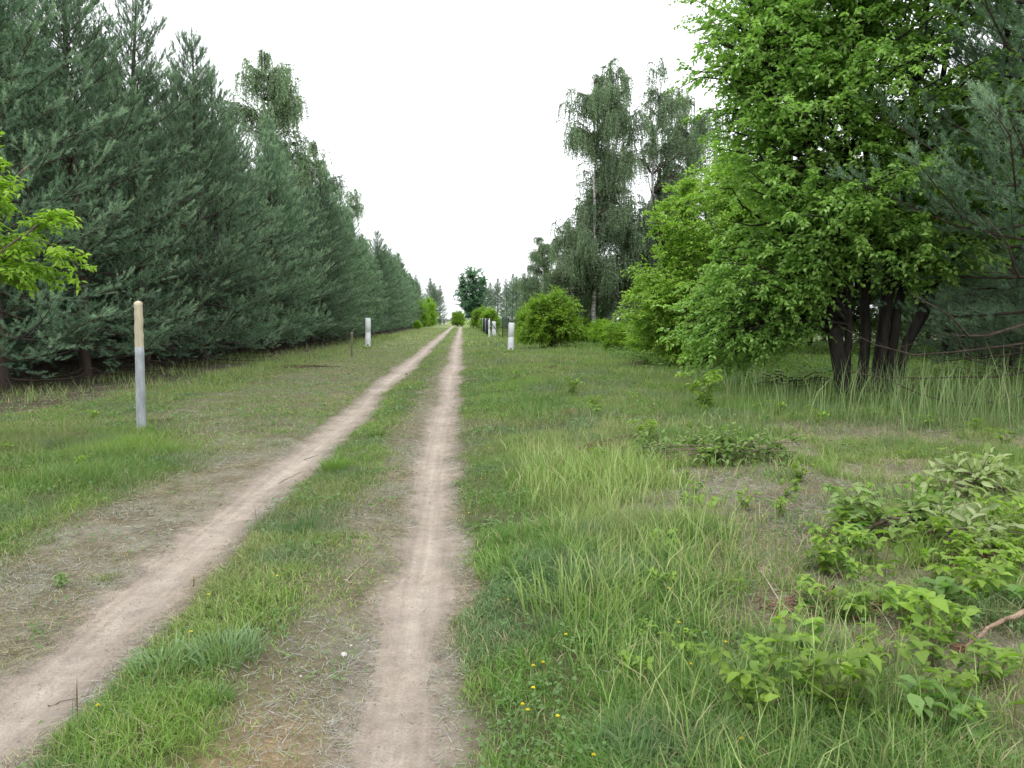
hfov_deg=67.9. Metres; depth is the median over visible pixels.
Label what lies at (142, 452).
grass clump
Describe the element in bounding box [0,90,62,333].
pine tree
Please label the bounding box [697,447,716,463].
leafy seedling
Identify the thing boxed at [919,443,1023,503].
shrub
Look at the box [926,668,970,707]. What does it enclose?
leafy seedling
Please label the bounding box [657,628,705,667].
leafy seedling
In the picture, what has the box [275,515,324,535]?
grass clump
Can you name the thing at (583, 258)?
birch tree
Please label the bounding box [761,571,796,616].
fallen twig
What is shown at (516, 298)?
pine tree
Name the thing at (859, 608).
leafy seedling
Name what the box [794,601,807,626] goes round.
leafy seedling
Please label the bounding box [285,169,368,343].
pine tree
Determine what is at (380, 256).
pine tree
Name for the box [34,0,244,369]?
pine tree
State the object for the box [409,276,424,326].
pine tree
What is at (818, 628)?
leafy seedling
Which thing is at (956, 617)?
leafy seedling
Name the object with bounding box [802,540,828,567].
leafy seedling
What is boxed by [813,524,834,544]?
leafy seedling
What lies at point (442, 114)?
sky
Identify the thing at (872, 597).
leafy seedling
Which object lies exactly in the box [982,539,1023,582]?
leafy seedling
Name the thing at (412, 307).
pine tree
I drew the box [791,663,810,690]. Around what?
leafy seedling
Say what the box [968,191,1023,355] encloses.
pine tree
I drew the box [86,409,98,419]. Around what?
leafy seedling
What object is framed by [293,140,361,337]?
birch tree
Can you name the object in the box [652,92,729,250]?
birch tree
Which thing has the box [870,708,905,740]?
leafy seedling
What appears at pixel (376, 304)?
pine tree
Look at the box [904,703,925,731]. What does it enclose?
leafy seedling
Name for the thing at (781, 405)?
leafy seedling
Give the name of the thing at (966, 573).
leafy seedling
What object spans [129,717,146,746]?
dry stalk
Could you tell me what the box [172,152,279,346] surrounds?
pine tree
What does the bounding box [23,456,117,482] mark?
grass clump
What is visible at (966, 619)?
leafy seedling
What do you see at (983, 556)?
twig pile
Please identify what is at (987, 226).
pine tree
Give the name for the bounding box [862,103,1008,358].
leafy tree
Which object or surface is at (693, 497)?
leafy seedling
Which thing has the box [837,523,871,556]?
leafy seedling
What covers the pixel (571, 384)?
leafy seedling
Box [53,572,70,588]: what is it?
leafy seedling
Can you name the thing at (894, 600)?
leafy seedling
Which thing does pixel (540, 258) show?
birch tree
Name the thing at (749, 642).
leafy seedling
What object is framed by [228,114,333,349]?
pine tree
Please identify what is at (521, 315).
round bush
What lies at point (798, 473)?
leafy seedling
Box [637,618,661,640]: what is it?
leafy seedling
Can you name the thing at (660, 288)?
leafy tree
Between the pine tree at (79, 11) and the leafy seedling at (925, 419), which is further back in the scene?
the pine tree at (79, 11)
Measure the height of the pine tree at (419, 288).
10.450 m
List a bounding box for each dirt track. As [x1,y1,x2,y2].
[0,326,452,759]
[353,326,461,767]
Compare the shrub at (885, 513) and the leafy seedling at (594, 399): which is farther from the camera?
the leafy seedling at (594, 399)
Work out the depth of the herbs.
5.41 m
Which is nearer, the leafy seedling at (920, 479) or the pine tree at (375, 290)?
the leafy seedling at (920, 479)
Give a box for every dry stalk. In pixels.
[73,686,77,715]
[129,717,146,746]
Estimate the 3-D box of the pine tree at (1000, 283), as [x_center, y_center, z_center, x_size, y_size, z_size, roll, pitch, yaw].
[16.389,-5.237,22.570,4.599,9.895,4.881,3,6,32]
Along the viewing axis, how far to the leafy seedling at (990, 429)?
9.39 m
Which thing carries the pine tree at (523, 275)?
on the ground at (446, 755)
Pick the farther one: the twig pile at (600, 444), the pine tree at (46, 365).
the pine tree at (46, 365)
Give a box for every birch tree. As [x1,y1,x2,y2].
[215,38,332,344]
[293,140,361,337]
[330,189,371,242]
[513,234,561,309]
[539,64,646,342]
[548,219,591,320]
[568,57,717,332]
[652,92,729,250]
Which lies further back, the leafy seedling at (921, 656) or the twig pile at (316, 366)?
the twig pile at (316, 366)
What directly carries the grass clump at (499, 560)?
on the ground at (446, 755)
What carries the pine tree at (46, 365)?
on the ground at (446, 755)
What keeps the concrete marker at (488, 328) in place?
on the ground at (446, 755)
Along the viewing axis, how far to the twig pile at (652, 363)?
23.74 m
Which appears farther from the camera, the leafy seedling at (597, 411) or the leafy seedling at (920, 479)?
the leafy seedling at (597, 411)
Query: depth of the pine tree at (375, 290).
69.90 m
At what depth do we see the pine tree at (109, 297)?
27.06 m
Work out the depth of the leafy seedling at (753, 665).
3.09 m
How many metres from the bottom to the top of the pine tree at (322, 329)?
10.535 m
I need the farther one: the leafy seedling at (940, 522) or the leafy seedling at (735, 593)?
the leafy seedling at (940, 522)
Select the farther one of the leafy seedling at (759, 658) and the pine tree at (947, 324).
the pine tree at (947, 324)
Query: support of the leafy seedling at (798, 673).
on the ground at (446, 755)
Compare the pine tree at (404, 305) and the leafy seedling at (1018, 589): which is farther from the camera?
the pine tree at (404, 305)
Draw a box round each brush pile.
[628,422,807,466]
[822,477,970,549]
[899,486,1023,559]
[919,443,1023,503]
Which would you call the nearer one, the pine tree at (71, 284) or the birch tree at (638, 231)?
the pine tree at (71, 284)
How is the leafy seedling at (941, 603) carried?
on the ground at (446, 755)
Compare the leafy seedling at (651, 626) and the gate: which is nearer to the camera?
the leafy seedling at (651, 626)
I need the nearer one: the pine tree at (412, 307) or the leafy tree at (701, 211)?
the leafy tree at (701, 211)
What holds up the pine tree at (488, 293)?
on the ground at (446, 755)
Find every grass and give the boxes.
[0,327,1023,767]
[0,333,1023,767]
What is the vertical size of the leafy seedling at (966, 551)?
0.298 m
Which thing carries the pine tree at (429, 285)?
on the ground at (446, 755)
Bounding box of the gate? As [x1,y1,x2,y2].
[502,317,508,336]
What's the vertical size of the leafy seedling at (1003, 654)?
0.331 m
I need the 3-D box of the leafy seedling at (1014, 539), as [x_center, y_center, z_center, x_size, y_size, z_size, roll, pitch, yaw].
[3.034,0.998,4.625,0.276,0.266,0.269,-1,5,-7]
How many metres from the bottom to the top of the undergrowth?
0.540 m
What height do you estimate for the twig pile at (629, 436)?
0.108 m
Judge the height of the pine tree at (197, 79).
11.861 m
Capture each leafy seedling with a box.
[0,441,12,450]
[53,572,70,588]
[74,453,92,466]
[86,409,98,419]
[513,370,522,377]
[564,376,583,394]
[587,394,604,407]
[589,404,601,414]
[590,448,607,459]
[615,649,653,685]
[628,419,657,439]
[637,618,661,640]
[646,567,676,584]
[650,528,679,548]
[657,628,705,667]
[675,369,722,409]
[678,491,703,511]
[680,470,693,477]
[688,480,704,493]
[694,642,790,725]
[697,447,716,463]
[707,496,724,518]
[731,577,748,601]
[733,485,760,510]
[739,633,766,671]
[741,672,770,684]
[749,650,769,669]
[749,657,799,690]
[762,625,886,734]
[766,399,786,415]
[770,494,797,517]
[771,610,826,649]
[777,478,802,496]
[787,668,822,705]
[790,459,814,481]
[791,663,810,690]
[792,574,827,608]
[792,646,818,676]
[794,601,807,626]
[801,521,860,575]
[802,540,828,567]
[812,409,829,424]
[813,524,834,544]
[820,483,849,497]
[820,549,855,576]
[828,522,861,551]
[828,586,871,622]
[835,500,877,526]
[836,595,854,609]
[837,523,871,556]
[839,589,875,620]
[844,558,883,590]
[849,480,873,496]
[851,529,889,564]
[856,623,906,664]
[857,622,876,638]
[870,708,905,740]
[873,527,918,578]
[875,564,898,586]
[877,581,935,627]
[891,674,989,749]
[892,585,929,605]
[893,510,951,548]
[894,613,951,667]
[895,584,951,654]
[896,451,911,464]
[897,596,922,617]
[898,634,937,697]
[901,694,941,723]
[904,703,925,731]
[907,473,933,493]
[913,576,977,608]
[914,414,933,428]
[919,548,963,579]
[921,594,978,646]
[922,661,978,703]
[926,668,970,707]
[927,563,943,578]
[941,522,1004,567]
[941,696,986,717]
[942,549,1012,607]
[942,634,1000,688]
[948,536,962,553]
[948,603,981,641]
[959,556,1019,598]
[965,417,983,429]
[973,492,1023,542]
[973,642,1021,683]
[975,584,1023,608]
[981,427,993,437]
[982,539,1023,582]
[983,647,1023,671]
[986,525,1023,567]
[993,428,1017,444]
[994,643,1023,725]
[1003,512,1023,529]
[1010,569,1022,584]
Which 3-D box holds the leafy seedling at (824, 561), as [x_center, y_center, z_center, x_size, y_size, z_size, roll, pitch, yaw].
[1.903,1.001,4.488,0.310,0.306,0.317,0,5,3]
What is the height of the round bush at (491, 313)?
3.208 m
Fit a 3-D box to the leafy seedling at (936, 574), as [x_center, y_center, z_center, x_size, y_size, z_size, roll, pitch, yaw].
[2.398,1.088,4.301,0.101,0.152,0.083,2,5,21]
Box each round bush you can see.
[412,319,422,328]
[416,300,431,326]
[422,295,439,326]
[450,309,466,326]
[465,306,487,327]
[478,306,501,331]
[514,284,593,347]
[514,304,531,342]
[570,316,591,341]
[586,317,610,344]
[598,320,631,349]
[623,318,661,356]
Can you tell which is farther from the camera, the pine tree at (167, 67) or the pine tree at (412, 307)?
the pine tree at (412, 307)
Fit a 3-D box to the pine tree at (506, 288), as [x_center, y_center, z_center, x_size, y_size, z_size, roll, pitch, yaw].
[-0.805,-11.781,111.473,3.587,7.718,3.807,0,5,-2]
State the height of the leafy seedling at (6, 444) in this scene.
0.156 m
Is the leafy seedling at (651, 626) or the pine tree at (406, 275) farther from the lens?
the pine tree at (406, 275)
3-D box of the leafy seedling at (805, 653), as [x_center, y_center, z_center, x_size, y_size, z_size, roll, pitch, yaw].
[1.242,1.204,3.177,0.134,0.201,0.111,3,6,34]
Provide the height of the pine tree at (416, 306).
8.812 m
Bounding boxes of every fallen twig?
[47,695,87,705]
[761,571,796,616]
[833,584,896,635]
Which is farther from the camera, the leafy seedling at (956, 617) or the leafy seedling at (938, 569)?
the leafy seedling at (938, 569)
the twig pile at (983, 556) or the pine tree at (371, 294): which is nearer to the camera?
the twig pile at (983, 556)
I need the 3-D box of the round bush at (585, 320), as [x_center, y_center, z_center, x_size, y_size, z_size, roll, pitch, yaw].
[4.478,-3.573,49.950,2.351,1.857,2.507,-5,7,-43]
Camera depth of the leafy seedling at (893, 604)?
3.74 m
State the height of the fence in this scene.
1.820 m
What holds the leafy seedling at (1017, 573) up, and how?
on the ground at (446, 755)
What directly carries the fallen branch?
on the ground at (446, 755)
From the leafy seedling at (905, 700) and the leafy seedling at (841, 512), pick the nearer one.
the leafy seedling at (905, 700)
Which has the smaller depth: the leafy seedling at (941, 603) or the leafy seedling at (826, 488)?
the leafy seedling at (941, 603)
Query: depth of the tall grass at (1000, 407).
7.10 m
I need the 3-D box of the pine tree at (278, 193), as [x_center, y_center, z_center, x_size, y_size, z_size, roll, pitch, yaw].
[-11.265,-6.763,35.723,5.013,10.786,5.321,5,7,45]
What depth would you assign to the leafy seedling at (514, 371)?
18.96 m
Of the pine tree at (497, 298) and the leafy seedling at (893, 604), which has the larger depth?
the pine tree at (497, 298)
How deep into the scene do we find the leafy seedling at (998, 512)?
5.04 m
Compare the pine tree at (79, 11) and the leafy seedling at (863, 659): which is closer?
the leafy seedling at (863, 659)
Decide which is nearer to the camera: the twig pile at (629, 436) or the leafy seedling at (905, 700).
the leafy seedling at (905, 700)
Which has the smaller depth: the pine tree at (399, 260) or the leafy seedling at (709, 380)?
the leafy seedling at (709, 380)
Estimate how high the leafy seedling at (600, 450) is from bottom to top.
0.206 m
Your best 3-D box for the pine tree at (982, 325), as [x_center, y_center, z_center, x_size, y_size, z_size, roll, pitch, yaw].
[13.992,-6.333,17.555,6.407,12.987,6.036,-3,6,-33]
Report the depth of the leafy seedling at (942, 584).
3.86 m
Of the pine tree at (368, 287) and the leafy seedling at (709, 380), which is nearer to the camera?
the leafy seedling at (709, 380)
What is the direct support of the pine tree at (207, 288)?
on the ground at (446, 755)
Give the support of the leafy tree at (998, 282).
on the ground at (446, 755)
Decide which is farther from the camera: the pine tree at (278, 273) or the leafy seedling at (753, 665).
the pine tree at (278, 273)
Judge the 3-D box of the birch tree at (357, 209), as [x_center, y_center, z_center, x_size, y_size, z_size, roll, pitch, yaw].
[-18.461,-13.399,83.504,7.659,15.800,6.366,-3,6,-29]
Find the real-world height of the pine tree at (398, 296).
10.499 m
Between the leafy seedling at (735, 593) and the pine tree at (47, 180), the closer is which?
the leafy seedling at (735, 593)
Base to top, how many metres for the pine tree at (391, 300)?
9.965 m
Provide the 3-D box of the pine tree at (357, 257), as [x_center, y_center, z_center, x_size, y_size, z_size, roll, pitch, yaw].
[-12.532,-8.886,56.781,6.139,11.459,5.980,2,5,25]
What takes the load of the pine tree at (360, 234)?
on the ground at (446, 755)
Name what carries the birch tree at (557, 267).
on the ground at (446, 755)
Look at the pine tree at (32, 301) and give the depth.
20.27 m
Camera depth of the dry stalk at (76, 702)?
3.06 m
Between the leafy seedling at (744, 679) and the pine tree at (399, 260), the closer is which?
the leafy seedling at (744, 679)
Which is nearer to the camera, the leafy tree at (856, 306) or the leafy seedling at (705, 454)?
the leafy seedling at (705, 454)
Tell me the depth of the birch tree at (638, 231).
50.18 m
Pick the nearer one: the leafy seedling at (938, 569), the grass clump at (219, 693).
the grass clump at (219, 693)
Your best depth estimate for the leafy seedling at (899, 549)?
4.41 m
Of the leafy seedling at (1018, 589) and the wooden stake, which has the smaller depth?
the leafy seedling at (1018, 589)
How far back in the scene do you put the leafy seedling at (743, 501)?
6.01 m
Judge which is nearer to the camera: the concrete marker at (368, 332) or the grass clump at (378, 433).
the grass clump at (378, 433)
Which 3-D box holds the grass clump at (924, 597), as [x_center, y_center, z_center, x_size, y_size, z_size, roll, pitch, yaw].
[2.094,1.088,3.875,0.687,0.225,0.805,0,5,-4]
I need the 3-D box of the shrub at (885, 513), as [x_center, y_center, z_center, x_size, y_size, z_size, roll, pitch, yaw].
[2.655,0.871,5.221,1.089,0.473,0.695,0,5,-4]
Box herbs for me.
[0,366,1023,767]
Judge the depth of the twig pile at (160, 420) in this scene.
11.76 m
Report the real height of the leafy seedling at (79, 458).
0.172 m
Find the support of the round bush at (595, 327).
on the ground at (446, 755)
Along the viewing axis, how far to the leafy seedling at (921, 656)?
3.04 m
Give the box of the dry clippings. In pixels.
[0,345,1023,767]
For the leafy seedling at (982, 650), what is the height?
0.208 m
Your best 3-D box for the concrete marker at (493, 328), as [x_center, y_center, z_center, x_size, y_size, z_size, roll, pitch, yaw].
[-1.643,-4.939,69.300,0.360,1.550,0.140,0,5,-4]
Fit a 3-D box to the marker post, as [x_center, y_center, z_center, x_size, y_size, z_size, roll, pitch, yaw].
[-5.188,-0.145,10.598,0.114,2.022,0.116,1,5,-4]
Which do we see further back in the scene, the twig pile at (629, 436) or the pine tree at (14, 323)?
the pine tree at (14, 323)
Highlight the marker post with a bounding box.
[134,301,145,430]
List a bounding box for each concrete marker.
[365,318,370,346]
[488,320,489,336]
[492,321,495,335]
[508,322,514,350]
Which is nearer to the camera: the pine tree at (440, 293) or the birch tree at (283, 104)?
the birch tree at (283, 104)
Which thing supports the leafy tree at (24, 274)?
on the ground at (446, 755)
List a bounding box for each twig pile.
[131,417,178,421]
[265,364,338,368]
[579,438,627,452]
[612,433,662,443]
[622,361,672,366]
[738,370,833,389]
[756,584,894,622]
[930,544,1022,570]
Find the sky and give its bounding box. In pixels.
[8,0,1002,318]
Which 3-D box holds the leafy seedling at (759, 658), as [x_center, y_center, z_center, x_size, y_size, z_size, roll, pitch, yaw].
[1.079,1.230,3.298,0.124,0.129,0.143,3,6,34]
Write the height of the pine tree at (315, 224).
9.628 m
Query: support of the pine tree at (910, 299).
on the ground at (446, 755)
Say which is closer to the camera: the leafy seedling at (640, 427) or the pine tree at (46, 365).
the leafy seedling at (640, 427)
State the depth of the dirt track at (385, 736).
4.05 m
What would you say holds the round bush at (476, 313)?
on the ground at (446, 755)
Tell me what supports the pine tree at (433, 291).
on the ground at (446, 755)
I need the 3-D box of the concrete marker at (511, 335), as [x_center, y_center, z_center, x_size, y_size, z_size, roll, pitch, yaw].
[-0.034,-2.191,36.710,0.302,1.590,0.132,2,5,-10]
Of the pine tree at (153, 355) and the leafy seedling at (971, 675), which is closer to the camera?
the leafy seedling at (971, 675)
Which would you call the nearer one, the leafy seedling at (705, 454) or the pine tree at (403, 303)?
the leafy seedling at (705, 454)
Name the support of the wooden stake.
on the ground at (446, 755)
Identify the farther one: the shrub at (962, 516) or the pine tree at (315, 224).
the pine tree at (315, 224)
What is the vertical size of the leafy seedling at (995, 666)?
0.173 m
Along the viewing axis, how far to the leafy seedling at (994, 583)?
4.04 m
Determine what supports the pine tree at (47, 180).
on the ground at (446, 755)
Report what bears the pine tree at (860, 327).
on the ground at (446, 755)
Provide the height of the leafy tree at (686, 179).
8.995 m
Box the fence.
[478,318,500,336]
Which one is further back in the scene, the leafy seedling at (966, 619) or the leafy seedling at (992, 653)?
the leafy seedling at (966, 619)
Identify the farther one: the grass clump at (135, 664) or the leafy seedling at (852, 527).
the leafy seedling at (852, 527)
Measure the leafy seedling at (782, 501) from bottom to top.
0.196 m
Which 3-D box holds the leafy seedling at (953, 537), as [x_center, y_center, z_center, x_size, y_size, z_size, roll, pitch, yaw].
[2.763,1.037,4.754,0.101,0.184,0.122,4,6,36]
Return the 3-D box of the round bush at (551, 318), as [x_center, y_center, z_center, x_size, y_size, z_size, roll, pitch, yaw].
[1.911,-3.403,39.076,3.581,3.376,3.358,5,7,44]
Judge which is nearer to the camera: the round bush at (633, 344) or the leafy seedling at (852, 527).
the leafy seedling at (852, 527)
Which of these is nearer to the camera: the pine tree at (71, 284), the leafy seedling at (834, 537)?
the leafy seedling at (834, 537)
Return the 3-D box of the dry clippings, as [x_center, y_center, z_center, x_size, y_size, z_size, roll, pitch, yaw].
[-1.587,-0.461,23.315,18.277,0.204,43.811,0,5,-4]
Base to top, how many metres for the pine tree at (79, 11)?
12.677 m
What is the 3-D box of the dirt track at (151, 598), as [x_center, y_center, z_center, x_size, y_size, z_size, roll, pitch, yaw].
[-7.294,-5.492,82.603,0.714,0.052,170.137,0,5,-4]
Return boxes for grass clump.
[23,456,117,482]
[108,445,170,459]
[119,628,205,679]
[131,424,153,432]
[176,619,278,674]
[192,676,242,708]
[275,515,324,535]
[310,453,358,471]
[366,426,390,436]
[463,542,553,583]
[497,545,662,633]
[873,566,1008,618]
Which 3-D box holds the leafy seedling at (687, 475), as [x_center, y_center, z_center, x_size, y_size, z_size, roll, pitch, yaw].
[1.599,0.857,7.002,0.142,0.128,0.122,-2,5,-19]
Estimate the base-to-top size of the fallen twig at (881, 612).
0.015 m
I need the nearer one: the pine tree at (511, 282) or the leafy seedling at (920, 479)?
the leafy seedling at (920, 479)
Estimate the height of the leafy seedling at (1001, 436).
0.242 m
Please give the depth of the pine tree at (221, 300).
29.80 m
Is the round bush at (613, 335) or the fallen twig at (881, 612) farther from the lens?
the round bush at (613, 335)
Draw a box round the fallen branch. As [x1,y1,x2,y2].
[949,609,1023,653]
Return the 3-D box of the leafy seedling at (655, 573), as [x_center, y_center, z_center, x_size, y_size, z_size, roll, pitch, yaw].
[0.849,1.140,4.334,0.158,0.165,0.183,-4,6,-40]
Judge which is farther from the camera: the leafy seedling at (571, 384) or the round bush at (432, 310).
the round bush at (432, 310)
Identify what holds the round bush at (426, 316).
on the ground at (446, 755)
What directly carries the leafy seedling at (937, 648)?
on the ground at (446, 755)
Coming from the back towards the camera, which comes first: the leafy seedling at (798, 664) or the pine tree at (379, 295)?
the pine tree at (379, 295)
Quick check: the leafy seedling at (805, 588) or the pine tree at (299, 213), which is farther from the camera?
the pine tree at (299, 213)
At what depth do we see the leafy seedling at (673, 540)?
5.02 m
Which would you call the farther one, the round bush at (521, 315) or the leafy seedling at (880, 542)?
the round bush at (521, 315)
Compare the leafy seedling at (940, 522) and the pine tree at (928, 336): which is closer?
the leafy seedling at (940, 522)
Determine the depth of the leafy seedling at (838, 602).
3.95 m
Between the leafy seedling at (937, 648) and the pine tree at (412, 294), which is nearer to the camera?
the leafy seedling at (937, 648)
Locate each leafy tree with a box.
[0,131,96,298]
[451,265,493,323]
[611,138,792,365]
[652,0,1023,396]
[658,201,717,318]
[665,154,753,281]
[775,170,856,348]
[807,159,895,350]
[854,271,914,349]
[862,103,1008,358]
[961,252,1010,326]
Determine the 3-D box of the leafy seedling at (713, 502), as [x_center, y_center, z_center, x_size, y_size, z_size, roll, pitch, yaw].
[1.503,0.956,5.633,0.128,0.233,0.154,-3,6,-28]
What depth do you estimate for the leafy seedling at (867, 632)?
3.54 m
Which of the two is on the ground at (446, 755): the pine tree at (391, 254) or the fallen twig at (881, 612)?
the pine tree at (391, 254)
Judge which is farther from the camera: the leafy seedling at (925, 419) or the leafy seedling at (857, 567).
the leafy seedling at (925, 419)
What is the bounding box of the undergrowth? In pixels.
[564,341,1023,389]
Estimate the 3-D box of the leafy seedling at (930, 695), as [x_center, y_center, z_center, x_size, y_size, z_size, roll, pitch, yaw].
[1.587,1.212,2.775,0.380,0.235,0.246,0,5,-4]
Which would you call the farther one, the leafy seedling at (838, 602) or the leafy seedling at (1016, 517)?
the leafy seedling at (1016, 517)
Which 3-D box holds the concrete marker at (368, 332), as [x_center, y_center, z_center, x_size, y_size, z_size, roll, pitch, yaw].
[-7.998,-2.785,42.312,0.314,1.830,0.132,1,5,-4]
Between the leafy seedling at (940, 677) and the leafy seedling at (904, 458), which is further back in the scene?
the leafy seedling at (904, 458)
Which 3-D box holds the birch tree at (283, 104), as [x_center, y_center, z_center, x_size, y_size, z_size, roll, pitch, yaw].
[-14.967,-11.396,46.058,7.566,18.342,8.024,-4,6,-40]
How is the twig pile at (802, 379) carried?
on the ground at (446, 755)
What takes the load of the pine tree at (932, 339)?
on the ground at (446, 755)
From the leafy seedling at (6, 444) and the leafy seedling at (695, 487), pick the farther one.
the leafy seedling at (6, 444)
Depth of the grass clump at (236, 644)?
3.52 m
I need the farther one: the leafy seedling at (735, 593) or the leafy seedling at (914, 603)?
the leafy seedling at (735, 593)
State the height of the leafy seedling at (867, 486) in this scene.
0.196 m
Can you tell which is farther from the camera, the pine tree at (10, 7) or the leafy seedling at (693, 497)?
the pine tree at (10, 7)
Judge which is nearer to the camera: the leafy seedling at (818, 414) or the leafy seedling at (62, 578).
the leafy seedling at (62, 578)
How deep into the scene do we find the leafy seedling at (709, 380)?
12.48 m
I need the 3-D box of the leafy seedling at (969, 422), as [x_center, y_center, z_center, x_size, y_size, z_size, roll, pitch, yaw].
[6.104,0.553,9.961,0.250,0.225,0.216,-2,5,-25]
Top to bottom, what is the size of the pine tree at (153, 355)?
11.712 m
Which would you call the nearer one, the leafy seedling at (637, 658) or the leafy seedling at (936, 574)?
the leafy seedling at (637, 658)
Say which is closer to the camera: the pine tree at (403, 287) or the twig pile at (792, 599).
the twig pile at (792, 599)
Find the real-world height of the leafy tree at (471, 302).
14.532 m
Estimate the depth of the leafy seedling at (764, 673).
3.06 m
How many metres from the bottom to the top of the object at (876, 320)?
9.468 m
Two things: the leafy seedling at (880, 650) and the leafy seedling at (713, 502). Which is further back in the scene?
the leafy seedling at (713, 502)
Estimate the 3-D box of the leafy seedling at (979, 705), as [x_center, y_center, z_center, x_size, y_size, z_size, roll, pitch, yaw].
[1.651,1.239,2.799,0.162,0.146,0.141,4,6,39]
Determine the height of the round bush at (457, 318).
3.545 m
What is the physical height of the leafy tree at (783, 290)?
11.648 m
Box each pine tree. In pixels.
[0,0,142,389]
[0,0,150,371]
[0,0,206,380]
[0,30,99,372]
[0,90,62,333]
[1,50,104,361]
[3,198,46,362]
[9,53,116,357]
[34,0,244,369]
[34,32,195,363]
[70,100,170,352]
[86,66,233,357]
[94,55,265,352]
[102,26,295,362]
[152,56,289,358]
[169,96,267,350]
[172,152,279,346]
[181,121,311,354]
[226,126,328,351]
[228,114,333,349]
[246,157,341,347]
[277,183,360,345]
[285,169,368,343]
[301,217,361,340]
[310,171,371,341]
[324,189,380,339]
[324,213,382,336]
[324,220,380,337]
[350,240,389,335]
[356,234,387,335]
[357,233,390,331]
[363,239,388,333]
[369,229,404,333]
[375,246,401,331]
[380,243,410,331]
[381,250,411,331]
[382,253,416,330]
[388,246,410,329]
[391,256,417,328]
[395,251,419,328]
[396,267,415,329]
[401,262,420,327]
[402,276,417,327]
[407,274,422,327]
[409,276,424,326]
[410,287,419,323]
[413,275,428,319]
[423,278,443,320]
[429,283,444,324]
[436,285,450,324]
[482,282,499,313]
[485,278,509,329]
[498,279,515,328]
[500,274,517,319]
[503,276,523,324]
[509,272,527,318]
[608,246,627,324]
[825,0,1023,405]
[837,239,879,344]
[879,60,989,356]
[899,0,1023,377]
[900,293,937,344]
[914,252,1021,359]
[948,74,1023,380]
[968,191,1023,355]
[969,253,1023,364]
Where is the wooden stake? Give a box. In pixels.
[350,328,354,356]
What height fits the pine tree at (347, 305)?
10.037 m
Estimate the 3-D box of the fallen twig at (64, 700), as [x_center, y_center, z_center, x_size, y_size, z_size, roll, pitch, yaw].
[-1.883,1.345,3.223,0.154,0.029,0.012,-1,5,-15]
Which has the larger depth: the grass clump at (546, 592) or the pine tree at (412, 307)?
the pine tree at (412, 307)
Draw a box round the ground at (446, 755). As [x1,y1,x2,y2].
[0,319,1023,767]
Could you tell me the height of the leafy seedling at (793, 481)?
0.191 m
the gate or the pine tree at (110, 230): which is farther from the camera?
the gate
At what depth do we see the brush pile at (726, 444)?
8.01 m
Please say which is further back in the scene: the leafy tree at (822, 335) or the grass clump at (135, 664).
the leafy tree at (822, 335)
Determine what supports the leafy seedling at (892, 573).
on the ground at (446, 755)
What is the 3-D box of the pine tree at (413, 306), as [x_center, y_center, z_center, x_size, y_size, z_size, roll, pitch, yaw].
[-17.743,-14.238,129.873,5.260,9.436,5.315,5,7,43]
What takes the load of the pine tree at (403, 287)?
on the ground at (446, 755)
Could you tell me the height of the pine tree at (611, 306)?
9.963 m
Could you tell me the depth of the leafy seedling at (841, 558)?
4.49 m
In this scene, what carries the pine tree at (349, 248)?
on the ground at (446, 755)
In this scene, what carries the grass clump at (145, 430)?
on the ground at (446, 755)
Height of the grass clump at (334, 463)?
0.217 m
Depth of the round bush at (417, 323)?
117.31 m

